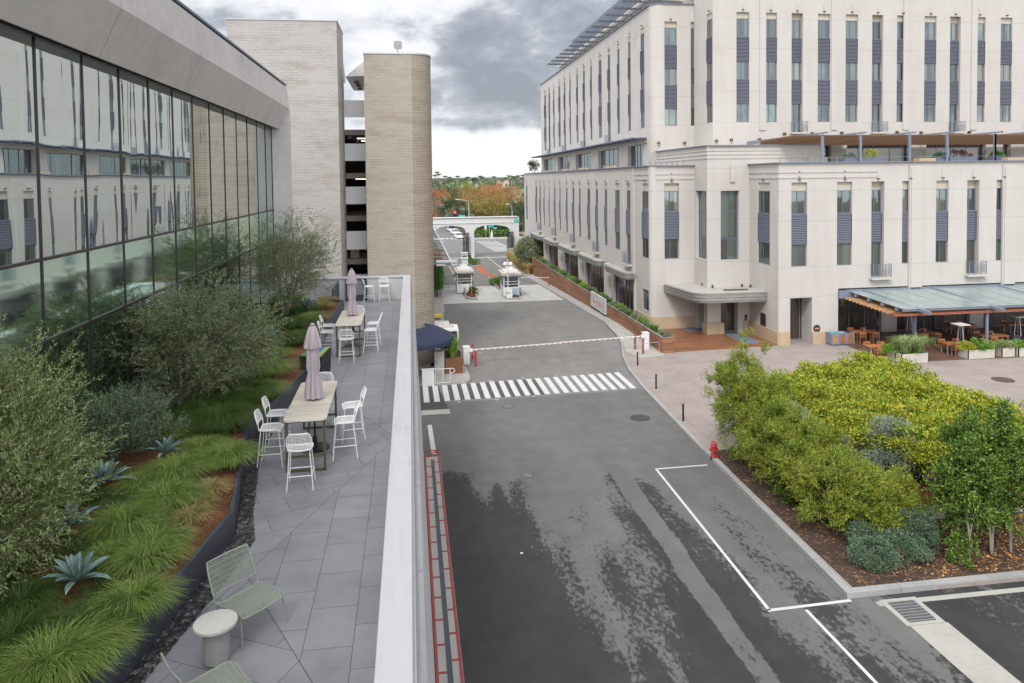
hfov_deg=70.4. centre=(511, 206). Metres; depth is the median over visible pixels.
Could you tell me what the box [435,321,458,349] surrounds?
attendant booth
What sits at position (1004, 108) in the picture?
window
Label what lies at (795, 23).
window
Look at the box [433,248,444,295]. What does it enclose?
hedge
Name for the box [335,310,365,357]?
bar table
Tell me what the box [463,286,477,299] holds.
traffic island
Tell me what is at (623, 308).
planter plant
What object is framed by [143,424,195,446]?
grass clump
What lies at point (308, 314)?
grass clump
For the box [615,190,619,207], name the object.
window
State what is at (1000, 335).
patio table
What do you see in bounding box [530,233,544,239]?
metal canopy
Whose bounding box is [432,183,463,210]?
tree
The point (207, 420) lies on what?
grass clump
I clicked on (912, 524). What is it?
ground shrub
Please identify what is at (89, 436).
shrub
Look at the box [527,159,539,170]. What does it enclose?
potted tree
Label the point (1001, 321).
patio chair
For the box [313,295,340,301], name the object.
grass clump
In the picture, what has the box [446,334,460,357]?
spiky plant
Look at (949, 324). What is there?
patio table
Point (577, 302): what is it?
pavement
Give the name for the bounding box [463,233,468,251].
iron gate
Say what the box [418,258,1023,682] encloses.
drive asphalt
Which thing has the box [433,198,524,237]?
ground
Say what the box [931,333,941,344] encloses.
patio chair
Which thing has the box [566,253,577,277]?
window
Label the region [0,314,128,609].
olive tree
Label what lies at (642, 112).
window
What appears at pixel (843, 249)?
window
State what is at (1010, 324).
patio table
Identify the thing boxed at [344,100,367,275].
parking garage
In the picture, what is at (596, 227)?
window
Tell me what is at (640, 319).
planter plant
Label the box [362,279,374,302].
bar stool
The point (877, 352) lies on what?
patio chair
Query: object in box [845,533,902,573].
ground shrub
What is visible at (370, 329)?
bar stool
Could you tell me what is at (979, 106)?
window
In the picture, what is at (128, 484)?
grass clump
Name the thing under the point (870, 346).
patio table
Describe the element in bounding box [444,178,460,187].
tree
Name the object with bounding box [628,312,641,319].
planter plant
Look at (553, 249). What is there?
window
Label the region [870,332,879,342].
patio chair
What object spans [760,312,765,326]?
wall plaque
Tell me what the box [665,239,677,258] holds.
window
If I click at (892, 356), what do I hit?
concrete planter
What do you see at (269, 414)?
bar stool
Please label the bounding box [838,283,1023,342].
patio pergola
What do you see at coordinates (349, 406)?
bar stool
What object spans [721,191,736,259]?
window
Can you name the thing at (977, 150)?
window
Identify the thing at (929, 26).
window
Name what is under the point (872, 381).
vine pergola
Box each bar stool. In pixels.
[254,409,284,467]
[261,396,292,452]
[286,433,315,492]
[311,372,334,424]
[317,321,335,355]
[319,315,335,346]
[332,400,359,460]
[338,329,354,363]
[340,386,366,442]
[351,306,364,336]
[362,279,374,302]
[363,318,379,352]
[366,312,382,344]
[379,277,389,301]
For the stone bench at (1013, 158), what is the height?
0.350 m
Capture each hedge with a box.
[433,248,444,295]
[474,229,508,237]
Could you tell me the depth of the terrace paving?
11.26 m
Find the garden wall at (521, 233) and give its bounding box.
[476,229,524,236]
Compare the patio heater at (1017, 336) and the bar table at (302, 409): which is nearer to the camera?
the bar table at (302, 409)
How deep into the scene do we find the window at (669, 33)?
69.85 m
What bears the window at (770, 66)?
in the office building at (702, 92)
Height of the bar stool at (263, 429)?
1.093 m
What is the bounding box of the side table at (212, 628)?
[192,609,237,667]
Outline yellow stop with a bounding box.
[434,314,441,317]
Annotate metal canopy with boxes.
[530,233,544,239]
[542,238,558,245]
[557,244,579,255]
[578,253,604,266]
[604,264,634,279]
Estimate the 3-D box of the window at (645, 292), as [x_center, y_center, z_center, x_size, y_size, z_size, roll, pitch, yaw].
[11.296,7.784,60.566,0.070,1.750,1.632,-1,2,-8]
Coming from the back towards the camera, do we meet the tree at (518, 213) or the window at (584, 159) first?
the tree at (518, 213)
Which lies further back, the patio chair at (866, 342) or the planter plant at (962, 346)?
the patio chair at (866, 342)
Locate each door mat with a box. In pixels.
[683,327,701,331]
[724,333,759,343]
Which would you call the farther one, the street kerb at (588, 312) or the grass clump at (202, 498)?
the street kerb at (588, 312)
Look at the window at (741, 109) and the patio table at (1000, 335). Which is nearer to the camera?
the patio table at (1000, 335)
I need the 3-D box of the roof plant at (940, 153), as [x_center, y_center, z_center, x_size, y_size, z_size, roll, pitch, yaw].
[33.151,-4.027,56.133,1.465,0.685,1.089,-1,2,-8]
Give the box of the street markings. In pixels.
[446,238,506,249]
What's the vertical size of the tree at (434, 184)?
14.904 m
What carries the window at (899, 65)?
in the office building at (702, 92)
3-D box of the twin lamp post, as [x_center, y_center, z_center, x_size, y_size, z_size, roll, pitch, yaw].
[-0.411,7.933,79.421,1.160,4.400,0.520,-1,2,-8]
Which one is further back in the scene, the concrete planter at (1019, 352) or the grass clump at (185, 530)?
the concrete planter at (1019, 352)
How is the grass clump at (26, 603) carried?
on the planter at (217, 533)
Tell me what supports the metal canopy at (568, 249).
attached to the office building at (702, 92)
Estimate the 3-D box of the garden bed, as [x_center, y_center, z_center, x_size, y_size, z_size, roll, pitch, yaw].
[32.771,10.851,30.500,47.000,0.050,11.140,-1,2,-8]
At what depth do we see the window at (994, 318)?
58.85 m
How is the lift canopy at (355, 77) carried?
attached to the masonry tower at (398, 141)
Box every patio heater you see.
[906,316,912,339]
[951,322,970,355]
[1008,315,1023,343]
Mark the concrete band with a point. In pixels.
(967, 657)
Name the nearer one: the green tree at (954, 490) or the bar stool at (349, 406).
the bar stool at (349, 406)
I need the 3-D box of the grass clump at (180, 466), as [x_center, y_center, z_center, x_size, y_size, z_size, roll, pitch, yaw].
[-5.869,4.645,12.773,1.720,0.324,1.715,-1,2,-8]
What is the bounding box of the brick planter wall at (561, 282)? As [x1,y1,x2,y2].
[532,257,674,352]
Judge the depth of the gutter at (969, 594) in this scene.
21.56 m
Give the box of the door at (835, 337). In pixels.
[833,335,837,343]
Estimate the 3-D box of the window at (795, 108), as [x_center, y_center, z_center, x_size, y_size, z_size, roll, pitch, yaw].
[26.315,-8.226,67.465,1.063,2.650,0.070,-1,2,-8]
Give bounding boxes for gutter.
[450,257,506,258]
[876,587,1023,605]
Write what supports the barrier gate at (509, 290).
on the booth apron
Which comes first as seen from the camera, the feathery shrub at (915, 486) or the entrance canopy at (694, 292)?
the feathery shrub at (915, 486)
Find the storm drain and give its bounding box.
[879,597,944,625]
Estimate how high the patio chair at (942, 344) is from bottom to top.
0.820 m
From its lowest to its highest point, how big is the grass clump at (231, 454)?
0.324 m
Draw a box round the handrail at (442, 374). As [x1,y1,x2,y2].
[435,368,454,382]
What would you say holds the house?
on the ground at (461, 230)
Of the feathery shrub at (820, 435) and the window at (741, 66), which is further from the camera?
the window at (741, 66)
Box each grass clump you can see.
[0,570,80,622]
[0,597,77,662]
[0,610,143,682]
[34,612,155,681]
[36,589,158,655]
[53,482,106,507]
[67,534,147,572]
[68,496,183,549]
[75,567,192,626]
[95,530,203,583]
[104,466,170,495]
[108,519,200,560]
[116,475,217,516]
[128,449,225,486]
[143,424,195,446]
[158,522,201,539]
[161,502,218,526]
[169,393,250,418]
[169,398,277,436]
[170,432,235,455]
[185,491,221,508]
[189,475,237,496]
[193,437,268,470]
[194,377,288,405]
[229,356,305,378]
[233,378,295,397]
[254,330,305,346]
[259,295,299,306]
[260,346,297,359]
[264,315,320,329]
[279,328,325,342]
[284,302,324,313]
[285,291,314,300]
[298,310,333,321]
[311,300,336,308]
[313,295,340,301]
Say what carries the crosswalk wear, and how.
on the drive asphalt
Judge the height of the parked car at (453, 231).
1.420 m
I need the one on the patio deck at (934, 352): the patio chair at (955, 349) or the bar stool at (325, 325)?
the patio chair at (955, 349)
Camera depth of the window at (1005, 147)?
70.69 m
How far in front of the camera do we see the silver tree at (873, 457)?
26.11 m
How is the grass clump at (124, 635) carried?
on the planter at (217, 533)
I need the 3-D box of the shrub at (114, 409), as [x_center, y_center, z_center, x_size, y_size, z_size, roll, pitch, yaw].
[-7.801,4.148,14.011,2.579,1.500,2.565,0,2,20]
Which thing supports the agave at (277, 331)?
on the planter at (217, 533)
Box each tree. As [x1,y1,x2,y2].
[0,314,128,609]
[105,264,294,409]
[239,205,343,314]
[432,179,452,206]
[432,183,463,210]
[432,188,452,216]
[434,197,471,216]
[440,180,475,200]
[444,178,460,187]
[448,185,480,207]
[453,184,500,209]
[461,197,501,216]
[463,187,512,203]
[471,198,514,216]
[480,181,509,199]
[480,191,518,209]
[488,182,520,196]
[489,185,523,205]
[505,204,524,231]
[506,199,524,218]
[511,235,543,266]
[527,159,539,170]
[856,414,926,491]
[921,431,1014,559]
[936,400,992,525]
[950,421,1023,553]
[962,397,1023,550]
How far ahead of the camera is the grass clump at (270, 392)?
17.58 m
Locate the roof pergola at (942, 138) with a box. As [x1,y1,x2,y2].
[747,131,1023,161]
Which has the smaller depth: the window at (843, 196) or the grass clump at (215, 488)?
the grass clump at (215, 488)
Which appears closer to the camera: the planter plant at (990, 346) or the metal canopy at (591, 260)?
the planter plant at (990, 346)
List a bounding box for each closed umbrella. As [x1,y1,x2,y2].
[302,323,329,453]
[344,268,361,346]
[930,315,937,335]
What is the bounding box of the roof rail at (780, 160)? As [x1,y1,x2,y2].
[529,155,1023,172]
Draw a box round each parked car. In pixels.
[447,226,455,231]
[450,229,458,234]
[454,232,462,238]
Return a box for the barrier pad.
[606,323,664,357]
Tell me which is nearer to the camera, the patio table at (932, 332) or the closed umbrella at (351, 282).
the closed umbrella at (351, 282)
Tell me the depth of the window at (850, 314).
57.06 m
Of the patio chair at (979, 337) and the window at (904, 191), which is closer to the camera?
the patio chair at (979, 337)
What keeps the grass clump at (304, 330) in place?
on the planter at (217, 533)
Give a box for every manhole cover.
[502,404,514,407]
[521,473,532,477]
[630,415,649,420]
[991,377,1014,381]
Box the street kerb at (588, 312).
[506,262,607,323]
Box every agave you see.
[41,551,109,594]
[44,501,101,533]
[81,458,136,492]
[146,435,190,456]
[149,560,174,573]
[266,326,284,334]
[296,297,317,305]
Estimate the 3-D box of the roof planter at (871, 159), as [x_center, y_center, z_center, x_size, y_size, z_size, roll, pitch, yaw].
[27.269,-3.486,55.329,2.140,0.480,0.650,-1,2,-8]
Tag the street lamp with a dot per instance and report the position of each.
(468, 207)
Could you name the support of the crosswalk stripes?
on the drive asphalt
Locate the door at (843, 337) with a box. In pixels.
[841,334,845,343]
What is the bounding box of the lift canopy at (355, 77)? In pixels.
[345,61,363,90]
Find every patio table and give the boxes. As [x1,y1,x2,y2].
[848,329,878,340]
[863,344,890,354]
[912,330,939,340]
[939,341,970,354]
[944,322,975,334]
[975,333,1008,344]
[1002,322,1023,333]
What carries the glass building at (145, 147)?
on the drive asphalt
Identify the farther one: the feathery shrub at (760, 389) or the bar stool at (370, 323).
the feathery shrub at (760, 389)
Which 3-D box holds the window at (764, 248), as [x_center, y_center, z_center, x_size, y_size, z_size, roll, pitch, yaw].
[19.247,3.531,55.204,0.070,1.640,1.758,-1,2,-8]
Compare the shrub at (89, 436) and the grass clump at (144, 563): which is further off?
the shrub at (89, 436)
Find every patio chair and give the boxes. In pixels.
[857,332,865,341]
[863,341,872,352]
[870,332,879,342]
[874,348,884,358]
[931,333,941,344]
[938,339,948,351]
[943,321,950,331]
[951,345,960,356]
[967,325,977,335]
[973,331,982,340]
[1000,320,1008,329]
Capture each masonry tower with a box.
[225,18,347,277]
[363,52,434,366]
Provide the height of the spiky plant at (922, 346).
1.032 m
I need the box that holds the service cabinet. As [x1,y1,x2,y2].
[434,350,444,374]
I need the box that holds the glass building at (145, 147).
[0,0,293,504]
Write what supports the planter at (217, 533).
on the terrace paving
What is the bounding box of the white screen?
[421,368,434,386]
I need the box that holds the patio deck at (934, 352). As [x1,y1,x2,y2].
[843,325,1023,362]
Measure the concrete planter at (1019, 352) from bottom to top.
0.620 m
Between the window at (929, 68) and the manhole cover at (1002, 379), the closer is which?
the manhole cover at (1002, 379)
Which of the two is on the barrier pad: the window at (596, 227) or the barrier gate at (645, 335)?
the barrier gate at (645, 335)
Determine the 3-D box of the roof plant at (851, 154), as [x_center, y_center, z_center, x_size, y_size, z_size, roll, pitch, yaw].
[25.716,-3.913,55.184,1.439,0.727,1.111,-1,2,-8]
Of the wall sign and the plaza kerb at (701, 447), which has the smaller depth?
the plaza kerb at (701, 447)
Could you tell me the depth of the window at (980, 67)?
69.71 m
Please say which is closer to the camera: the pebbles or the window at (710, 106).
the pebbles
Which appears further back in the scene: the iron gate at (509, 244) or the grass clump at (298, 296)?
the iron gate at (509, 244)
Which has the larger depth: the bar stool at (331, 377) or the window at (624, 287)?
the window at (624, 287)
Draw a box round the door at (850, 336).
[848,334,852,342]
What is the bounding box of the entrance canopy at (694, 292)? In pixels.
[664,283,766,302]
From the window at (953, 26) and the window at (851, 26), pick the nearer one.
the window at (851, 26)
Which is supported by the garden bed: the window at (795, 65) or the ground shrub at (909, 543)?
the ground shrub at (909, 543)
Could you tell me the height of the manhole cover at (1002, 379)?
0.014 m
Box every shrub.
[44,413,122,474]
[62,377,191,463]
[123,367,197,409]
[699,327,775,453]
[723,366,798,470]
[733,391,824,494]
[762,403,854,514]
[781,443,881,531]
[820,457,917,551]
[844,518,893,554]
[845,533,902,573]
[864,461,941,533]
[870,526,933,568]
[891,504,942,553]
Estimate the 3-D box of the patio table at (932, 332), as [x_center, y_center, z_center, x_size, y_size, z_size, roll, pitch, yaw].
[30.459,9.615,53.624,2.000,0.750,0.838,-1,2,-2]
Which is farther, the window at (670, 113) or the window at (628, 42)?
the window at (628, 42)
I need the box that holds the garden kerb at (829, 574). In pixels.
[704,450,1023,598]
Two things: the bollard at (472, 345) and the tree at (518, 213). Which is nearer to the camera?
the bollard at (472, 345)
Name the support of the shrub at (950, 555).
on the garden bed
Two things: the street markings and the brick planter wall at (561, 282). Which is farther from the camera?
the street markings
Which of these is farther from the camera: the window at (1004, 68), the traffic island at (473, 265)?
the traffic island at (473, 265)
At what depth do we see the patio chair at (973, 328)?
55.42 m
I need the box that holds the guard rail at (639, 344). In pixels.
[624,342,659,358]
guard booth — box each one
[453,264,473,292]
[460,252,467,265]
[498,267,521,296]
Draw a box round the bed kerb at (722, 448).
[717,447,730,450]
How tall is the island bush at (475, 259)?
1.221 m
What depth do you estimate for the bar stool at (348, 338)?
22.55 m
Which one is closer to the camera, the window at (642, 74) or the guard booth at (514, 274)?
the window at (642, 74)
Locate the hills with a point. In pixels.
(496, 178)
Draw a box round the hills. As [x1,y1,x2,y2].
[432,177,521,180]
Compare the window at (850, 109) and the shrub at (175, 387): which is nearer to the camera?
the shrub at (175, 387)
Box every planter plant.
[608,300,618,307]
[614,303,624,310]
[619,306,630,312]
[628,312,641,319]
[635,315,649,322]
[641,320,653,328]
[656,328,672,336]
[878,342,901,354]
[910,345,922,353]
[955,340,975,351]
[965,337,994,350]
[994,338,1018,349]
[1007,338,1023,349]
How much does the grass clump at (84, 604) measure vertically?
0.259 m
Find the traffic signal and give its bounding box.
[453,210,466,216]
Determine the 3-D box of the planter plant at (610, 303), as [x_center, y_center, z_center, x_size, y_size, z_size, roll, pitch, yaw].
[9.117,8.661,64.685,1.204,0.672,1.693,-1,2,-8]
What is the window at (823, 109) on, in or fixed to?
in the office building at (702, 92)
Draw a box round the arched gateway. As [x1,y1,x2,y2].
[433,216,518,257]
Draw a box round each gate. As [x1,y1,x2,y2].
[332,281,338,299]
[345,278,366,300]
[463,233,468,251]
[463,284,468,293]
[463,342,561,364]
[507,232,513,250]
[507,287,512,297]
[562,331,649,348]
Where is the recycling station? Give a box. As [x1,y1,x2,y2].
[826,331,854,344]
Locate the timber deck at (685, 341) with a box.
[662,328,777,351]
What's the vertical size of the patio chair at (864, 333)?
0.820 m
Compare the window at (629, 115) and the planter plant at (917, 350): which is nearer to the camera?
the planter plant at (917, 350)
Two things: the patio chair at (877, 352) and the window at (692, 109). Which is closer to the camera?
the patio chair at (877, 352)
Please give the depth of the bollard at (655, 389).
42.33 m
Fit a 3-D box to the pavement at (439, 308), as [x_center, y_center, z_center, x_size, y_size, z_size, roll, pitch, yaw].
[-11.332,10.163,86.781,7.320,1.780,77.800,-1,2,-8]
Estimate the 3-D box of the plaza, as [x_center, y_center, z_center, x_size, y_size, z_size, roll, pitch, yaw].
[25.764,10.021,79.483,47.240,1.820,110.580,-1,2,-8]
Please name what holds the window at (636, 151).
in the office building at (702, 92)
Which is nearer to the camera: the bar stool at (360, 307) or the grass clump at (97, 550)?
the grass clump at (97, 550)
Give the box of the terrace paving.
[143,299,400,682]
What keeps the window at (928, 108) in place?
in the office building at (702, 92)
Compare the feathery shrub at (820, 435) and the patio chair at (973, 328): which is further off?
the patio chair at (973, 328)
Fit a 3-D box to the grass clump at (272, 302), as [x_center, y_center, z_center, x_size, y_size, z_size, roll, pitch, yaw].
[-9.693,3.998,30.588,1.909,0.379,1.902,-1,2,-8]
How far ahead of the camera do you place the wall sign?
67.56 m
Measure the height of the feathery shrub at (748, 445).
4.350 m
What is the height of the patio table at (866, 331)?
0.750 m
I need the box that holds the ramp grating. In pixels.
[424,450,463,682]
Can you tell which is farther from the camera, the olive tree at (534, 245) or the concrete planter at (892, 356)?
the olive tree at (534, 245)
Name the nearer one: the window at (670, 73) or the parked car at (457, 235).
the window at (670, 73)
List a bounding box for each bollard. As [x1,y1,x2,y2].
[471,344,473,358]
[474,351,476,366]
[642,338,643,353]
[653,374,658,390]
[679,403,686,422]
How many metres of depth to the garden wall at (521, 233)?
181.85 m
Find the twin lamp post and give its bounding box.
[503,259,512,297]
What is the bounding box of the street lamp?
[455,199,469,216]
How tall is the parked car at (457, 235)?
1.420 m
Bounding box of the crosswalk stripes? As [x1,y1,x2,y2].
[423,372,635,402]
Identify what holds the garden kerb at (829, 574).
on the drive asphalt
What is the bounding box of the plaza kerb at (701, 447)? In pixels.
[607,323,706,452]
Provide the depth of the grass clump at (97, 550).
10.05 m
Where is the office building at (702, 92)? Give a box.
[523,0,1023,345]
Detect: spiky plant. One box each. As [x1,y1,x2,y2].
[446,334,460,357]
[624,308,635,315]
[649,322,659,331]
[883,334,924,352]
[898,333,938,351]
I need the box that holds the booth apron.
[441,285,563,303]
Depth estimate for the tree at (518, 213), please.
186.13 m
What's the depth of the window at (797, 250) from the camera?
53.38 m
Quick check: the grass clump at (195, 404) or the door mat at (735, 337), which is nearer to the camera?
the grass clump at (195, 404)
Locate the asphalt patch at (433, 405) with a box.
[420,386,447,409]
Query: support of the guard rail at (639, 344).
on the barrier pad
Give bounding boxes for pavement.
[418,287,444,368]
[474,237,522,239]
[508,262,616,322]
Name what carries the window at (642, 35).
in the office building at (702, 92)
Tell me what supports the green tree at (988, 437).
on the garden bed
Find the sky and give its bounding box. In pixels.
[180,0,617,177]
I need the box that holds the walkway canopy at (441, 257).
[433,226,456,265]
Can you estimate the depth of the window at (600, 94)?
88.70 m
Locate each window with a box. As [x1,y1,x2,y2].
[546,159,552,171]
[550,246,557,266]
[560,156,569,170]
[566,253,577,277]
[579,153,590,168]
[588,263,603,294]
[596,227,597,251]
[599,60,601,73]
[599,92,601,105]
[601,148,618,167]
[608,121,610,141]
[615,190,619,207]
[616,232,619,249]
[616,276,633,312]
[627,190,629,209]
[627,234,630,263]
[628,42,630,57]
[628,78,630,93]
[629,115,630,130]
[631,145,642,165]
[641,33,643,49]
[641,72,643,88]
[641,111,644,127]
[642,191,648,211]
[643,238,648,258]
[643,289,648,310]
[664,28,675,44]
[664,191,677,211]
[665,68,675,84]
[665,108,675,125]
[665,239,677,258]
[691,28,693,44]
[691,68,693,84]
[691,108,693,125]
[699,191,705,258]
[707,18,712,37]
[707,61,712,80]
[707,103,712,122]
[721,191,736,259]
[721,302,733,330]
[736,18,747,36]
[736,61,747,78]
[736,104,747,121]
[759,191,769,213]
[759,242,769,264]
[766,19,775,36]
[766,61,775,78]
[766,104,775,121]
[790,298,801,339]
[791,104,799,131]
[791,191,805,213]
[791,244,804,266]
[792,20,799,37]
[792,62,799,79]
[818,20,828,37]
[818,62,828,79]
[818,104,828,121]
[825,146,828,161]
[837,190,850,212]
[837,243,849,264]
[838,287,879,331]
[845,62,855,79]
[845,104,855,121]
[846,21,856,37]
[847,145,906,160]
[871,190,880,211]
[871,242,879,275]
[872,22,879,38]
[872,63,879,80]
[872,104,879,131]
[896,104,901,121]
[897,22,902,38]
[897,63,902,79]
[897,284,967,330]
[902,189,907,211]
[902,242,907,262]
[924,63,934,80]
[924,104,933,121]
[925,22,934,39]
[926,145,982,160]
[936,189,946,210]
[936,241,945,261]
[949,104,956,131]
[950,23,957,40]
[950,64,956,80]
[966,240,974,272]
[967,188,974,210]
[977,64,983,80]
[977,104,982,121]
[978,23,983,40]
[983,282,1023,326]
[996,188,1000,209]
[996,239,1000,259]
[1000,64,1009,80]
[1000,104,1009,121]
[1001,24,1010,40]
[1003,144,1007,156]
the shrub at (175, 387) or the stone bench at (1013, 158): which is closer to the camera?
the shrub at (175, 387)
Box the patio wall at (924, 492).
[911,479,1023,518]
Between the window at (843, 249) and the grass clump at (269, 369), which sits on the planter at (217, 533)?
the grass clump at (269, 369)
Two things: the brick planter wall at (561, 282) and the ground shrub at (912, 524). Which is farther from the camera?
the brick planter wall at (561, 282)
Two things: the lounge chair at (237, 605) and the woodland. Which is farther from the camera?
the woodland
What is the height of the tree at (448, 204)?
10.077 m
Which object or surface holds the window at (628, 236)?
in the office building at (702, 92)
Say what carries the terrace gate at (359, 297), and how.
attached to the terrace wall at (404, 650)
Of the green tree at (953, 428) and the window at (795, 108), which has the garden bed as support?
the green tree at (953, 428)
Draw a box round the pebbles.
[125,417,279,682]
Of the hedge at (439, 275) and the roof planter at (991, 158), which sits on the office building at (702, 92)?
the roof planter at (991, 158)
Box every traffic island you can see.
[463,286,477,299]
[468,258,479,266]
[492,277,499,289]
[505,295,520,299]
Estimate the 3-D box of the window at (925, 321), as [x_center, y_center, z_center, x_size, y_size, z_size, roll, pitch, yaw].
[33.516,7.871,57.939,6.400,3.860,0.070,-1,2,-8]
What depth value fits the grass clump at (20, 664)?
7.71 m
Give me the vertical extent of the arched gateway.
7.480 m
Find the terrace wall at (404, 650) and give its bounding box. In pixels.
[293,275,434,682]
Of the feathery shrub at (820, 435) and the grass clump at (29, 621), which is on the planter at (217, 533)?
the grass clump at (29, 621)
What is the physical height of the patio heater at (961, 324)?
2.160 m
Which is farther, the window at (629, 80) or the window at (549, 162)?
the window at (549, 162)
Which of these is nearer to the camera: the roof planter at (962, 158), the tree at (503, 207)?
the roof planter at (962, 158)
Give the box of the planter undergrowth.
[0,304,324,682]
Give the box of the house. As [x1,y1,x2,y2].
[508,189,524,203]
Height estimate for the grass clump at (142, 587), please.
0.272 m
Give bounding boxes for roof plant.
[840,151,857,157]
[857,149,880,157]
[931,151,944,157]
[949,148,973,156]
[987,150,1004,156]
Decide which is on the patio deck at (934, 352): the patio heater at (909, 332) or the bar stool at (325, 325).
the patio heater at (909, 332)
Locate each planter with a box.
[0,300,343,682]
[444,350,462,373]
[840,158,858,161]
[862,158,884,161]
[885,350,896,360]
[895,351,928,362]
[932,157,949,160]
[949,157,976,160]
[957,347,995,359]
[987,157,1003,159]
[994,346,1015,356]
[1015,347,1023,356]
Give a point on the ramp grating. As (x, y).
(448, 660)
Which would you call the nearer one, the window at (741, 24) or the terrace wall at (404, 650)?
the terrace wall at (404, 650)
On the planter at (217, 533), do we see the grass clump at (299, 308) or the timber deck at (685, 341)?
the grass clump at (299, 308)
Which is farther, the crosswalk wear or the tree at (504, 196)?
the tree at (504, 196)
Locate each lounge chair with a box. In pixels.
[160,652,251,682]
[206,543,288,648]
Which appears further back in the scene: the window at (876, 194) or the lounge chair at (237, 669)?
the window at (876, 194)
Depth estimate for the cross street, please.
154.43 m
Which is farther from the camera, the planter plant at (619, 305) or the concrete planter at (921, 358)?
the planter plant at (619, 305)
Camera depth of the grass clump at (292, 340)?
22.95 m
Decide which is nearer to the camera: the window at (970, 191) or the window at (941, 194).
the window at (941, 194)
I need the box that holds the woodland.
[432,177,523,198]
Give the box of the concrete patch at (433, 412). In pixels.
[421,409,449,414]
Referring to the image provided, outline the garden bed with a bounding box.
[716,449,1023,586]
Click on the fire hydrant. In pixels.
(714, 448)
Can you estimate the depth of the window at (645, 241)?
60.40 m
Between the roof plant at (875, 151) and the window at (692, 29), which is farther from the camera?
the window at (692, 29)
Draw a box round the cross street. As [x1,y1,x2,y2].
[435,226,523,257]
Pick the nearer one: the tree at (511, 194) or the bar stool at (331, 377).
the bar stool at (331, 377)
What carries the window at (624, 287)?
in the office building at (702, 92)
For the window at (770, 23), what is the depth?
66.60 m
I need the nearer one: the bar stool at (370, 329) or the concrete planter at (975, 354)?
the bar stool at (370, 329)
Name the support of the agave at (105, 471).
on the planter undergrowth
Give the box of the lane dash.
[427,425,435,453]
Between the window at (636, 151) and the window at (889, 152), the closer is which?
the window at (889, 152)
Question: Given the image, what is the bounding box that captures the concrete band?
[910,622,1020,682]
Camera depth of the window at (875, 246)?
54.50 m
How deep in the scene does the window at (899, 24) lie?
68.40 m
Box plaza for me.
[508,248,1023,588]
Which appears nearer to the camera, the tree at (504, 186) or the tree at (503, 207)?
the tree at (503, 207)
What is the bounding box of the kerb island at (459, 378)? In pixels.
[431,363,469,385]
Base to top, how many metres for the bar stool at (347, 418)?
1.093 m
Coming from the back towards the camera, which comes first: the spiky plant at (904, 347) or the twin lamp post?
the twin lamp post
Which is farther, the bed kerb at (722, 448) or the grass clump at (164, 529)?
the bed kerb at (722, 448)
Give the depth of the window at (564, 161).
111.41 m
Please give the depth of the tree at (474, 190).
264.64 m
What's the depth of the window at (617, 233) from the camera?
67.93 m
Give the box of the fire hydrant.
[709,440,718,458]
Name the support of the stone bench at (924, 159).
on the office building at (702, 92)
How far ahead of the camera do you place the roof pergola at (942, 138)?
59.51 m
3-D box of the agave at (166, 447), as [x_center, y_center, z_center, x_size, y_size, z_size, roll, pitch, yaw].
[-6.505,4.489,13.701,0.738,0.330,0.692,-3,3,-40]
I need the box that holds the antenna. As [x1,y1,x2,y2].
[394,41,401,52]
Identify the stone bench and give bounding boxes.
[913,158,935,160]
[1001,157,1023,159]
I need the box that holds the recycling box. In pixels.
[299,347,330,380]
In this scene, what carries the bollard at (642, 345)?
on the barrier pad
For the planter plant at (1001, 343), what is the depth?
49.06 m
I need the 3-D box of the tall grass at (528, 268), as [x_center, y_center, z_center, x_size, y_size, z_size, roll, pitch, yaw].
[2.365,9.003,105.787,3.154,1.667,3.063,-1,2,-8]
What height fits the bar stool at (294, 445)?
1.093 m
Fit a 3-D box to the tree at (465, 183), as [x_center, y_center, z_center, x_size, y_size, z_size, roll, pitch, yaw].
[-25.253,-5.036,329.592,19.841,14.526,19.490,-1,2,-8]
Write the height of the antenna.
0.990 m
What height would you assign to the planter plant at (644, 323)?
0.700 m
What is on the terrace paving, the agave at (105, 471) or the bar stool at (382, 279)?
the bar stool at (382, 279)
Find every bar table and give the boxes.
[283,381,337,472]
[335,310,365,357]
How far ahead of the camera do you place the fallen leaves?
23.63 m
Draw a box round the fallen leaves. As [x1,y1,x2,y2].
[837,513,1023,580]
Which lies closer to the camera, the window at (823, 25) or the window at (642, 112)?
the window at (823, 25)
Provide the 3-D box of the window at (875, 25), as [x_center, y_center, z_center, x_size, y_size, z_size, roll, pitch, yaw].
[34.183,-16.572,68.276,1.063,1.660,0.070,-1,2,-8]
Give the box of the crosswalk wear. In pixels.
[447,379,544,399]
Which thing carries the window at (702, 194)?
in the office building at (702, 92)
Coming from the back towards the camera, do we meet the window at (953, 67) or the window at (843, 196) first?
the window at (953, 67)
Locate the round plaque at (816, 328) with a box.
[813,325,819,331]
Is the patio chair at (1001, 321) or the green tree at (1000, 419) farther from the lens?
the patio chair at (1001, 321)
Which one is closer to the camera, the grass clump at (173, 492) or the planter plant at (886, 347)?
the grass clump at (173, 492)
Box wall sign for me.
[591,291,606,314]
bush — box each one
[462,286,479,294]
[468,257,480,264]
[489,276,499,285]
[728,445,750,462]
[772,479,798,505]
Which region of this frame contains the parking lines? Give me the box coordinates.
[655,464,877,682]
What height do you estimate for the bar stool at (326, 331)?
1.093 m
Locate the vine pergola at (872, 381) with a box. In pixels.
[767,349,1023,479]
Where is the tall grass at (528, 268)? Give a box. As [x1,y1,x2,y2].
[521,262,532,273]
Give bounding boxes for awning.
[416,323,454,351]

